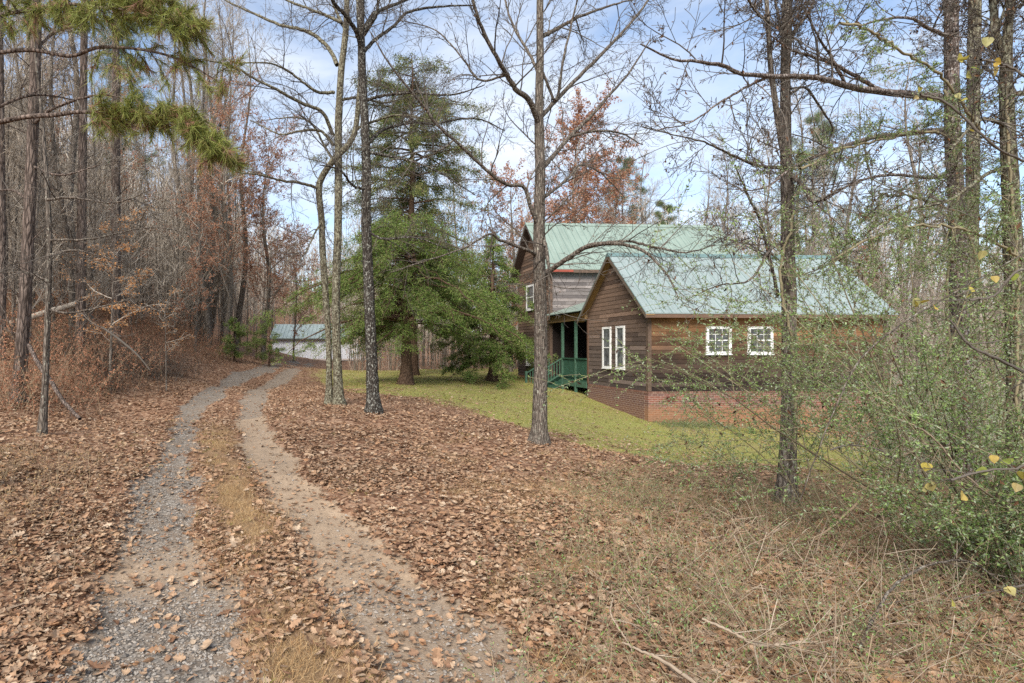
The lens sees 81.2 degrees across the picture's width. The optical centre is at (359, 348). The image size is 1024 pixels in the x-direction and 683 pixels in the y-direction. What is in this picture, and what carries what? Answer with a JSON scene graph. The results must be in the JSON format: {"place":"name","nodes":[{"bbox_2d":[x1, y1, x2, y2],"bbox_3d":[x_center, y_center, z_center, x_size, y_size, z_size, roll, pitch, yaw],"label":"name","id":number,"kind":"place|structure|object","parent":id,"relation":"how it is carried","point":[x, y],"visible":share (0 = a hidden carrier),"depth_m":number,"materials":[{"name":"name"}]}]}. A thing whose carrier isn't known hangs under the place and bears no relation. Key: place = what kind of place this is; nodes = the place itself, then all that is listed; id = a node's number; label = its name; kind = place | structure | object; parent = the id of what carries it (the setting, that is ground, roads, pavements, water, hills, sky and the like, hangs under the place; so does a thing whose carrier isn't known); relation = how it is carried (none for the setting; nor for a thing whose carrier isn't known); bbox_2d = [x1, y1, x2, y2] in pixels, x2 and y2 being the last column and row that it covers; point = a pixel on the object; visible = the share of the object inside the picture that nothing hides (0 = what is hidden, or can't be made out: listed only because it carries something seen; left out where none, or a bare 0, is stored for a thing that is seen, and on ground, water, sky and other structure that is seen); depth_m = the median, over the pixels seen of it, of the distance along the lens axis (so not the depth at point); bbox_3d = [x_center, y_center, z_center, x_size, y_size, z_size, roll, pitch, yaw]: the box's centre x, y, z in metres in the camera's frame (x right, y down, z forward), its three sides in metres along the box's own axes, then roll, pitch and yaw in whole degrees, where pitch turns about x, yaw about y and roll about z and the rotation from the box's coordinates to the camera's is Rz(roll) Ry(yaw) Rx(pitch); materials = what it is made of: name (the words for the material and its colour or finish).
{"place":"outdoors","nodes":[
{"label":"outdoors","id":0,"kind":"place"},
{"bbox_2d":[45,360,574,682],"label":"driveway","id":1,"kind":"structure","parent":0,"point":[233,378],"depth_m":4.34,"materials":[{"name":"grey gravel"}]},
{"bbox_2d":[0,222,1023,682],"bbox_3d":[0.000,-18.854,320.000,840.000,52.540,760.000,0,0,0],"label":"ground","id":2,"kind":"structure","parent":0,"point":[218,372],"depth_m":7.38,"materials":[{"name":"brown plant"}]},
{"bbox_2d":[0,0,29,298],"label":"bare tree","id":3,"kind":"object","parent":2,"relation":"on","point":[20,44],"visible":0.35,"depth_m":15.51,"materials":[{"name":"brown wood"}]},
{"bbox_2d":[0,0,53,360],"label":"pine tree","id":4,"kind":"object","parent":2,"relation":"on","point":[2,200],"visible":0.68,"depth_m":14.95,"materials":[{"name":"brown plant"}]},
{"bbox_2d":[4,5,51,347],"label":"bare tree","id":5,"kind":"object","parent":2,"relation":"on","point":[12,257],"visible":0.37,"depth_m":16.05,"materials":[{"name":"brown wood"}]},
{"bbox_2d":[4,0,71,316],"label":"bare tree","id":6,"kind":"object","parent":2,"relation":"on","point":[14,229],"visible":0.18,"depth_m":20.36,"materials":[{"name":"brown wood"}]},
{"bbox_2d":[7,30,69,347],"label":"bare tree","id":7,"kind":"object","parent":2,"relation":"on","point":[44,252],"visible":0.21,"depth_m":18.35,"materials":[{"name":"brown wood"}]},
{"bbox_2d":[8,70,74,311],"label":"bare tree","id":8,"kind":"object","parent":2,"relation":"on","point":[38,247],"visible":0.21,"depth_m":17.99,"materials":[{"name":"brown wood"}]},
{"bbox_2d":[4,0,79,359],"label":"bare tree","id":9,"kind":"object","parent":2,"relation":"on","point":[41,165],"visible":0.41,"depth_m":15.89,"materials":[{"name":"brown wood"}]},
{"bbox_2d":[4,1,92,350],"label":"bare tree","id":10,"kind":"object","parent":2,"relation":"on","point":[71,295],"visible":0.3,"depth_m":17.81,"materials":[{"name":"brown wood"}]},
{"bbox_2d":[1,1,127,365],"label":"tree","id":11,"kind":"object","parent":2,"relation":"on","point":[82,140],"visible":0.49,"depth_m":16.90,"materials":[{"name":"brown plant"}]},
{"bbox_2d":[22,1,133,352],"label":"bare tree","id":12,"kind":"object","parent":2,"relation":"on","point":[75,122],"visible":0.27,"depth_m":20.23,"materials":[{"name":"brown wood"}]},
{"bbox_2d":[0,428,160,631],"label":"fallen leaves","id":13,"kind":"object","parent":2,"relation":"on","point":[38,473],"visible":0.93,"depth_m":6.18,"materials":[{"name":"brown plant"}]},
{"bbox_2d":[0,0,165,402],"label":"tree","id":14,"kind":"object","parent":2,"relation":"on","point":[21,340],"visible":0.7,"depth_m":12.90,"materials":[{"name":"brown plant"}]},
{"bbox_2d":[60,13,138,328],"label":"bare tree","id":15,"kind":"object","parent":2,"relation":"on","point":[91,270],"visible":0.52,"depth_m":18.25,"materials":[{"name":"brown wood"}]},
{"bbox_2d":[66,17,145,356],"bbox_3d":[-9.910,-9.483,23.051,3.165,19.908,3.218,0,0,0],"label":"pine tree","id":16,"kind":"object","parent":2,"relation":"on","point":[115,180],"visible":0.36,"depth_m":22.87,"materials":[{"name":"brown plant"}]},
{"bbox_2d":[74,68,138,299],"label":"bare tree","id":17,"kind":"object","parent":2,"relation":"on","point":[104,189],"visible":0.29,"depth_m":24.48,"materials":[{"name":"brown wood"}]},
{"bbox_2d":[0,1,215,434],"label":"slender tree","id":18,"kind":"object","parent":2,"relation":"on","point":[43,409],"visible":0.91,"depth_m":8.90,"materials":[{"name":"grey plant"}]},
{"bbox_2d":[0,257,232,418],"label":"brush thicket","id":19,"kind":"object","parent":2,"relation":"on","point":[29,385],"visible":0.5,"depth_m":15.85,"materials":[{"name":"orange plant"}]},
{"bbox_2d":[67,204,166,391],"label":"beech sapling","id":20,"kind":"object","parent":2,"relation":"on","point":[125,292],"visible":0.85,"depth_m":15.47,"materials":[{"name":"brown wood"}]},
{"bbox_2d":[32,321,206,395],"bbox_3d":[-8.039,0.185,19.549,5.144,2.199,10.379,0,0,0],"label":"brush thicket","id":21,"kind":"object","parent":2,"relation":"on","point":[172,371],"visible":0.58,"depth_m":17.50,"materials":[{"name":"brown plant"}]},
{"bbox_2d":[75,57,176,314],"bbox_3d":[-12.873,-9.149,31.783,6.046,15.461,4.210,0,0,-22],"label":"oak tree","id":22,"kind":"object","parent":2,"relation":"on","point":[136,168],"visible":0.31,"depth_m":32.04,"materials":[{"name":"orange plant"}]},
{"bbox_2d":[0,0,254,177],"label":"pine tree","id":23,"kind":"object","parent":2,"relation":"on","point":[181,25],"visible":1,"depth_m":4.98,"materials":[{"name":"green plant"}]},
{"bbox_2d":[87,13,173,302],"bbox_3d":[-15.606,-12.499,38.014,6.277,20.270,4.720,0,0,20],"label":"pine tree","id":24,"kind":"object","parent":2,"relation":"on","point":[105,61],"visible":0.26,"depth_m":38.01,"materials":[{"name":"green plant"}]},
{"bbox_2d":[4,41,263,346],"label":"woodland","id":25,"kind":"object","parent":2,"relation":"on","point":[161,290],"visible":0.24,"depth_m":30.96,"materials":[{"name":"brown wood"}]},
{"bbox_2d":[121,132,159,322],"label":"bare tree","id":26,"kind":"object","parent":2,"relation":"on","point":[141,187],"visible":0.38,"depth_m":32.97,"materials":[{"name":"brown wood"}]},
{"bbox_2d":[126,4,218,343],"bbox_3d":[-10.613,-12.096,33.355,4.199,24.548,4.590,-4,4,16],"label":"bare tree","id":27,"kind":"object","parent":2,"relation":"on","point":[184,213],"visible":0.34,"depth_m":33.44,"materials":[{"name":"brown wood"}]},
{"bbox_2d":[152,140,204,341],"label":"bare tree","id":28,"kind":"object","parent":2,"relation":"on","point":[178,252],"visible":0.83,"depth_m":31.05,"materials":[{"name":"brown wood"}]},
{"bbox_2d":[149,0,217,347],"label":"bare tree","id":29,"kind":"object","parent":2,"relation":"on","point":[207,319],"visible":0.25,"depth_m":33.82,"materials":[{"name":"brown wood"}]},
{"bbox_2d":[4,42,375,335],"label":"hillside woodland","id":30,"kind":"object","parent":2,"relation":"on","point":[257,256],"visible":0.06,"depth_m":75.22,"materials":[{"name":"brown plant"}]},
{"bbox_2d":[167,169,221,352],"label":"oak tree","id":31,"kind":"object","parent":2,"relation":"on","point":[197,270],"visible":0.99,"depth_m":29.92,"materials":[{"name":"orange plant"}]},
{"bbox_2d":[168,0,229,343],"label":"bare tree","id":32,"kind":"object","parent":2,"relation":"on","point":[203,106],"visible":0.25,"depth_m":35.61,"materials":[{"name":"brown wood"}]},
{"bbox_2d":[168,0,230,328],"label":"bare tree","id":33,"kind":"object","parent":2,"relation":"on","point":[204,250],"visible":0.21,"depth_m":36.47,"materials":[{"name":"brown wood"}]},
{"bbox_2d":[173,0,247,340],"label":"bare tree","id":34,"kind":"object","parent":2,"relation":"on","point":[216,293],"visible":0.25,"depth_m":42.26,"materials":[{"name":"brown wood"}]},
{"bbox_2d":[180,0,255,303],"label":"bare tree","id":35,"kind":"object","parent":2,"relation":"on","point":[212,272],"visible":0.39,"depth_m":38.10,"materials":[{"name":"brown wood"}]},
{"bbox_2d":[164,53,283,351],"bbox_3d":[-8.204,-8.068,34.111,6.749,17.149,6.120,0,0,-23],"label":"oak tree","id":36,"kind":"object","parent":2,"relation":"on","point":[227,236],"visible":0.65,"depth_m":33.59,"materials":[{"name":"orange plant"}]},
{"bbox_2d":[204,0,255,345],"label":"bare tree","id":37,"kind":"object","parent":2,"relation":"on","point":[226,298],"visible":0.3,"depth_m":39.32,"materials":[{"name":"brown wood"}]},
{"bbox_2d":[214,316,254,360],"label":"cedar sapling","id":38,"kind":"object","parent":2,"relation":"on","point":[241,333],"visible":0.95,"depth_m":30.90,"materials":[{"name":"green plant"}]},
{"bbox_2d":[227,2,275,349],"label":"bare tree","id":39,"kind":"object","parent":2,"relation":"on","point":[241,300],"visible":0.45,"depth_m":44.82,"materials":[{"name":"brown wood"}]},
{"bbox_2d":[249,318,287,365],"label":"cedar sapling","id":40,"kind":"object","parent":2,"relation":"on","point":[260,331],"visible":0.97,"depth_m":32.92,"materials":[{"name":"green plant"}]},
{"bbox_2d":[219,106,319,359],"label":"oak tree","id":41,"kind":"object","parent":2,"relation":"on","point":[268,273],"visible":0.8,"depth_m":41.78,"materials":[{"name":"orange plant"}]},
{"bbox_2d":[258,224,319,361],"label":"oak tree","id":42,"kind":"object","parent":2,"relation":"on","point":[296,282],"visible":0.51,"depth_m":49.91,"materials":[{"name":"orange plant"}]},
{"bbox_2d":[270,324,365,359],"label":"metal garage","id":43,"kind":"structure","parent":2,"relation":"on","point":[285,338],"depth_m":64.95,"materials":[{"name":"white metal"}]},
{"bbox_2d":[173,0,470,405],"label":"twin tree","id":44,"kind":"object","parent":2,"relation":"on","point":[334,392],"visible":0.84,"depth_m":13.91,"materials":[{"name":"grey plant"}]},
{"bbox_2d":[183,418,570,682],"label":"dry grass","id":45,"kind":"structure","parent":2,"relation":"on","point":[254,511],"depth_m":3.82,"materials":[{"name":"brown plant"}]},
{"bbox_2d":[280,0,525,413],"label":"dark tree","id":46,"kind":"object","parent":2,"relation":"on","point":[373,400],"visible":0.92,"depth_m":12.89,"materials":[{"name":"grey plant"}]},
{"bbox_2d":[0,289,1016,656],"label":"fallen leaves","id":47,"kind":"object","parent":2,"relation":"on","point":[98,425],"depth_m":10.39,"materials":[{"name":"brown plant"}]},
{"bbox_2d":[0,454,1023,682],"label":"fallen leaves","id":48,"kind":"object","parent":2,"relation":"on","point":[82,635],"depth_m":4.27,"materials":[{"name":"brown plant"}]},
{"bbox_2d":[338,0,759,445],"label":"bare tree","id":49,"kind":"object","parent":2,"relation":"on","point":[539,434],"visible":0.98,"depth_m":11.85,"materials":[{"name":"grey plant"}]},
{"bbox_2d":[581,156,648,223],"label":"oak tree","id":50,"kind":"object","parent":2,"relation":"on","point":[619,188],"visible":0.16,"depth_m":45.44,"materials":[{"name":"orange plant"}]},
{"bbox_2d":[586,155,657,224],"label":"pine tree","id":51,"kind":"object","parent":2,"relation":"on","point":[633,205],"visible":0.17,"depth_m":49.53,"materials":[{"name":"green plant"}]},
{"bbox_2d":[311,158,1023,388],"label":"woodland","id":52,"kind":"object","parent":2,"relation":"on","point":[428,335],"visible":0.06,"depth_m":43.29,"materials":[{"name":"brown plant"}]},
{"bbox_2d":[341,325,1004,403],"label":"brush thicket","id":53,"kind":"object","parent":2,"relation":"on","point":[387,353],"visible":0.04,"depth_m":41.24,"materials":[{"name":"orange plant"}]},
{"bbox_2d":[510,222,899,434],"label":"wood house","id":54,"kind":"structure","parent":2,"relation":"on","point":[576,348],"depth_m":20.33,"materials":[{"name":"brown wood"}]},
{"bbox_2d":[615,326,624,369],"bbox_3d":[9.375,-0.040,20.719,0.075,1.580,0.626,0,0,-4],"label":"window","id":55,"kind":"structure","parent":54,"relation":"in","point":[619,331],"depth_m":20.70,"materials":[{"name":"white paint"}]},
{"bbox_2d":[706,326,732,354],"bbox_3d":[11.938,-0.275,19.131,0.913,0.950,0.075,0,0,-4],"label":"window","id":56,"kind":"structure","parent":54,"relation":"in","point":[715,336],"depth_m":19.12,"materials":[{"name":"white paint"}]},
{"bbox_2d":[604,317,841,540],"bbox_3d":[3.543,0.774,5.693,2.444,2.238,1.801,0,0,-33],"label":"privet shrub","id":57,"kind":"object","parent":2,"relation":"on","point":[738,467],"visible":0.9,"depth_m":5.60,"materials":[{"name":"green plant"}]},
{"bbox_2d":[651,403,795,502],"bbox_3d":[4.889,1.441,7.986,1.055,1.298,2.241,0,0,0],"label":"privet shrub","id":58,"kind":"object","parent":2,"relation":"on","point":[728,469],"visible":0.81,"depth_m":7.95,"materials":[{"name":"green plant"}]},
{"bbox_2d":[423,436,1023,682],"bbox_3d":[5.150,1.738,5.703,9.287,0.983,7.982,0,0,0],"label":"dry grass","id":59,"kind":"structure","parent":2,"relation":"on","point":[856,622],"depth_m":3.85,"materials":[{"name":"beige plant"}]},
{"bbox_2d":[707,108,743,243],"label":"bare tree","id":60,"kind":"object","parent":2,"relation":"on","point":[720,142],"visible":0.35,"depth_m":48.59,"materials":[{"name":"grey wood"}]},
{"bbox_2d":[612,0,934,506],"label":"bare tree","id":61,"kind":"object","parent":2,"relation":"on","point":[789,187],"visible":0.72,"depth_m":7.37,"materials":[{"name":"grey plant"}]},
{"bbox_2d":[756,207,826,449],"bbox_3d":[5.530,-0.277,7.461,0.808,3.160,0.623,0,0,28],"label":"climbing vine","id":62,"kind":"object","parent":61,"relation":"attached to","point":[784,246],"visible":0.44,"depth_m":7.39,"materials":[{"name":"green plant"}]},
{"bbox_2d":[528,117,1023,591],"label":"privet shrub","id":63,"kind":"object","parent":2,"relation":"on","point":[933,353],"visible":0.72,"depth_m":5.40,"materials":[{"name":"green plant"}]},
{"bbox_2d":[554,479,1023,682],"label":"bramble patch","id":64,"kind":"object","parent":2,"relation":"on","point":[836,615],"visible":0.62,"depth_m":3.61,"materials":[{"name":"brown plant"}]},
{"bbox_2d":[774,96,849,254],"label":"bare tree","id":65,"kind":"object","parent":2,"relation":"on","point":[818,215],"visible":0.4,"depth_m":31.30,"materials":[{"name":"grey wood"}]},
{"bbox_2d":[768,110,861,270],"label":"pine tree","id":66,"kind":"object","parent":2,"relation":"on","point":[808,119],"visible":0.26,"depth_m":41.59,"materials":[{"name":"green plant"}]},
{"bbox_2d":[612,0,1022,481],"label":"bare tree","id":67,"kind":"object","parent":2,"relation":"on","point":[872,88],"visible":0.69,"depth_m":7.12,"materials":[{"name":"brown plant"}]},
{"bbox_2d":[770,83,1005,178],"bbox_3d":[6.442,-2.728,6.937,3.188,1.406,0.852,0,0,-10],"label":"climbing vine","id":68,"kind":"object","parent":67,"relation":"attached to","point":[871,135],"visible":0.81,"depth_m":6.89,"materials":[{"name":"green plant"}]},
{"bbox_2d":[839,155,1023,399],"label":"climbing vine","id":69,"kind":"object","parent":67,"relation":"attached to","point":[965,218],"visible":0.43,"depth_m":8.19,"materials":[{"name":"green plant"}]},
{"bbox_2d":[907,64,1021,438],"bbox_3d":[8.983,-1.329,8.523,1.539,5.721,1.312,0,0,-43],"label":"climbing vine","id":70,"kind":"object","parent":67,"relation":"attached to","point":[964,198],"visible":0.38,"depth_m":8.68,"materials":[{"name":"green plant"}]},
{"bbox_2d":[621,139,1023,570],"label":"privet shrub","id":71,"kind":"object","parent":2,"relation":"on","point":[919,424],"visible":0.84,"depth_m":4.71,"materials":[{"name":"green plant"}]},
{"bbox_2d":[800,253,1023,499],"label":"bramble cane","id":72,"kind":"object","parent":71,"relation":"attached to","point":[881,338],"visible":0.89,"depth_m":4.13,"materials":[{"name":"brown plant"}]},
{"bbox_2d":[896,80,1023,161],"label":"yellow leaved branch","id":73,"kind":"object","parent":71,"relation":"attached to","point":[929,97],"visible":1,"depth_m":3.39,"materials":[{"name":"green plant"}]},
{"bbox_2d":[912,232,1023,321],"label":"yellow leaved branch","id":74,"kind":"object","parent":71,"relation":"attached to","point":[1013,276],"visible":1,"depth_m":2.30,"materials":[{"name":"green plant"}]},
{"bbox_2d":[917,455,1023,500],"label":"yellow leaved branch","id":75,"kind":"object","parent":71,"relation":"attached to","point":[983,471],"visible":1,"depth_m":2.50,"materials":[{"name":"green plant"}]},
{"bbox_2d":[949,320,1023,393],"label":"bramble cane","id":76,"kind":"object","parent":71,"relation":"attached to","point":[988,354],"visible":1,"depth_m":3.59,"materials":[{"name":"brown plant"}]},
{"bbox_2d":[954,24,1023,103],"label":"yellow leaved branch","id":77,"kind":"object","parent":71,"relation":"attached to","point":[987,42],"visible":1,"depth_m":2.57,"materials":[{"name":"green plant"}]},
{"bbox_2d":[816,51,889,284],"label":"bare tree","id":78,"kind":"object","parent":2,"relation":"on","point":[851,195],"visible":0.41,"depth_m":31.99,"materials":[{"name":"grey wood"}]},
{"bbox_2d":[724,301,1005,484],"bbox_3d":[19.867,1.440,17.575,31.613,5.019,9.958,0,0,-39],"label":"brush thicket","id":79,"kind":"object","parent":2,"relation":"on","point":[936,466],"visible":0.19,"depth_m":9.53,"materials":[{"name":"green plant"}]},
{"bbox_2d":[724,284,1023,528],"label":"privet shrub","id":80,"kind":"object","parent":2,"relation":"on","point":[817,418],"visible":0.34,"depth_m":6.26,"materials":[{"name":"green plant"}]},
{"bbox_2d":[731,176,1023,553],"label":"privet shrub","id":81,"kind":"object","parent":2,"relation":"on","point":[965,400],"visible":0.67,"depth_m":5.15,"materials":[{"name":"green plant"}]},
{"bbox_2d":[874,181,935,384],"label":"bare tree","id":82,"kind":"object","parent":2,"relation":"on","point":[907,325],"visible":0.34,"depth_m":29.04,"materials":[{"name":"brown wood"}]},
{"bbox_2d":[865,17,946,391],"bbox_3d":[29.641,-6.873,30.758,3.691,21.460,4.149,-2,-5,39],"label":"bare tree","id":83,"kind":"object","parent":2,"relation":"on","point":[916,285],"visible":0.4,"depth_m":30.58,"materials":[{"name":"brown wood"}]},
{"bbox_2d":[870,100,943,392],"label":"bare tree","id":84,"kind":"object","parent":2,"relation":"on","point":[912,212],"visible":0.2,"depth_m":40.37,"materials":[{"name":"brown wood"}]},
{"bbox_2d":[807,403,1023,600],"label":"privet shrub","id":85,"kind":"object","parent":2,"relation":"on","point":[978,536],"visible":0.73,"depth_m":4.41,"materials":[{"name":"green plant"}]},
{"bbox_2d":[818,0,1023,515],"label":"forked tree","id":86,"kind":"object","parent":2,"relation":"on","point":[1004,49],"visible":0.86,"depth_m":6.92,"materials":[{"name":"brown plant"}]},
{"bbox_2d":[818,0,981,130],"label":"climbing vine","id":87,"kind":"object","parent":86,"relation":"attached to","point":[887,42],"visible":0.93,"depth_m":6.23,"materials":[{"name":"green plant"}]},
{"bbox_2d":[786,159,1023,314],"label":"climbing vine","id":88,"kind":"object","parent":86,"relation":"attached to","point":[915,227],"visible":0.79,"depth_m":6.15,"materials":[{"name":"green plant"}]},
{"bbox_2d":[939,69,1023,492],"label":"climbing vine","id":89,"kind":"object","parent":86,"relation":"attached to","point":[996,201],"visible":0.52,"depth_m":6.80,"materials":[{"name":"green plant"}]},
{"bbox_2d":[858,538,1023,655],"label":"bramble cane","id":90,"kind":"object","parent":2,"relation":"on","point":[886,594],"visible":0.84,"depth_m":3.65,"materials":[{"name":"brown plant"}]},
{"bbox_2d":[891,0,1023,480],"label":"bare tree","id":91,"kind":"object","parent":2,"relation":"on","point":[977,2],"visible":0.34,"depth_m":9.74,"materials":[{"name":"brown plant"}]},
{"bbox_2d":[3,0,1023,335],"label":"sky","id":92,"kind":"structure","parent":0,"point":[322,65],"materials":[{"name":"blue"}]},
{"bbox_2d":[293,367,996,485],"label":"lawn","id":93,"kind":"structure","parent":0,"point":[568,413],"depth_m":18.27,"materials":[{"name":"green plant"}]},
{"bbox_2d":[308,49,494,375],"bbox_3d":[2.276,-7.203,31.384,10.457,17.871,9.746,0,0,0],"label":"cedar tree","id":94,"kind":"object","parent":93,"relation":"on","point":[426,204],"visible":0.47,"depth_m":30.49,"materials":[{"name":"green plant"}]},
{"bbox_2d":[246,209,559,384],"bbox_3d":[1.355,-1.944,23.715,11.687,7.411,10.526,0,0,0],"label":"cedar tree","id":95,"kind":"object","parent":93,"relation":"on","point":[397,313],"visible":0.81,"depth_m":22.33,"materials":[{"name":"green plant"}]},
{"bbox_2d":[421,234,558,389],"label":"cedar tree","id":96,"kind":"object","parent":93,"relation":"on","point":[493,359],"visible":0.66,"depth_m":26.86,"materials":[{"name":"green plant"}]},
{"bbox_2d":[458,155,551,371],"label":"oak tree","id":97,"kind":"object","parent":93,"relation":"on","point":[510,254],"visible":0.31,"depth_m":35.93,"materials":[{"name":"orange plant"}]},
{"bbox_2d":[533,78,638,223],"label":"oak tree","id":98,"kind":"object","parent":93,"relation":"on","point":[576,123],"visible":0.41,"depth_m":39.25,"materials":[{"name":"orange plant"}]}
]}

